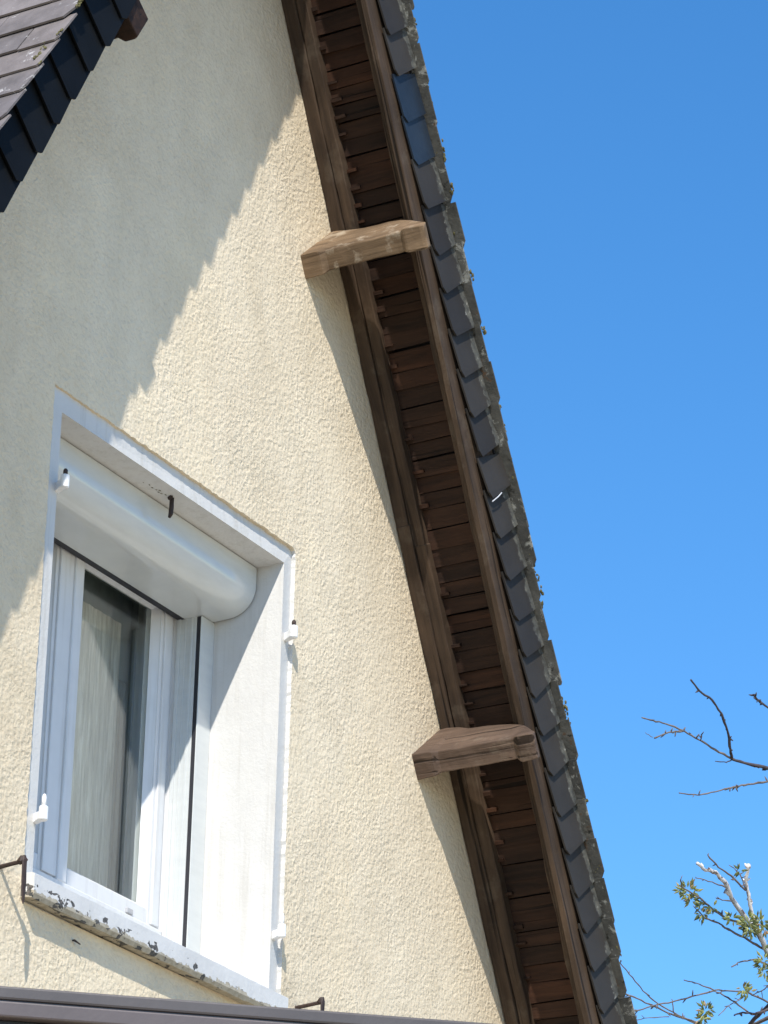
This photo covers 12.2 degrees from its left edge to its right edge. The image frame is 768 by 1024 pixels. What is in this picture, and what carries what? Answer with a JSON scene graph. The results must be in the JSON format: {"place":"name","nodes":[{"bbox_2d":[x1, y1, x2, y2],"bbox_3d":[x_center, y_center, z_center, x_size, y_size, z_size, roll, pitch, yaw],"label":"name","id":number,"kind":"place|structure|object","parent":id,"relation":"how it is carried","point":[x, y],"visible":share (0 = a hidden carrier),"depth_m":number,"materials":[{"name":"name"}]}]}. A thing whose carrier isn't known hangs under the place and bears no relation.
{"place":"outdoors","nodes":[
{"label":"outdoors","id":0,"kind":"place"},
{"bbox_2d":[0,0,637,1023],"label":"house","id":1,"kind":"structure","parent":0,"point":[256,462],"depth_m":9.24,"materials":[{"name":"cream roughcast render"},{"name":"weathered slate"},{"name":"brown wood"}]},
{"bbox_2d":[67,601,121,887],"bbox_3d":[-0.897,0.528,8.768,0.006,0.858,0.845,-12,-27,27],"label":"net curtain","id":2,"kind":"object","parent":1,"relation":"hanging from","point":[92,779],"visible":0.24,"depth_m":9.06,"materials":[{"name":"grey fabric"}]},
{"bbox_2d":[33,543,176,934],"bbox_3d":[-0.789,0.513,8.757,0.071,1.060,0.995,-12,-27,27],"label":"window","id":3,"kind":"structure","parent":1,"relation":"in","point":[145,906],"depth_m":8.85,"materials":[{"name":"white plastic"}]},
{"bbox_2d":[83,570,131,684],"bbox_3d":[-0.897,0.165,8.989,0.008,0.240,0.950,-12,-27,27],"label":"pelmet cloth","id":4,"kind":"object","parent":1,"relation":"attached to","point":[105,598],"visible":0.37,"depth_m":9.31,"materials":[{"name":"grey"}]},
{"bbox_2d":[100,579,138,895],"bbox_3d":[-0.674,0.790,9.201,0.030,1.600,0.420,-12,-27,27],"label":"drape","id":5,"kind":"object","parent":1,"relation":"hanging from","point":[120,795],"visible":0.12,"depth_m":9.24,"materials":[{"name":"grey fabric"}]},
{"bbox_2d":[0,986,489,1023],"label":"canopy","id":6,"kind":"object","parent":1,"relation":"attached to","point":[19,1005],"visible":1,"depth_m":5.43,"materials":[{"name":"grey metal"}]},
{"bbox_2d":[412,0,767,1023],"label":"sky","id":7,"kind":"structure","parent":0,"point":[606,164],"materials":[{"name":"blue"}]},
{"label":"ground","id":8,"kind":"structure","parent":0,"visible":0},
{"bbox_2d":[620,679,767,1023],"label":"tree","id":9,"kind":"object","parent":8,"relation":"on","point":[751,920],"visible":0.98,"depth_m":12.82,"materials":[{"name":"brown plant"}]}
]}

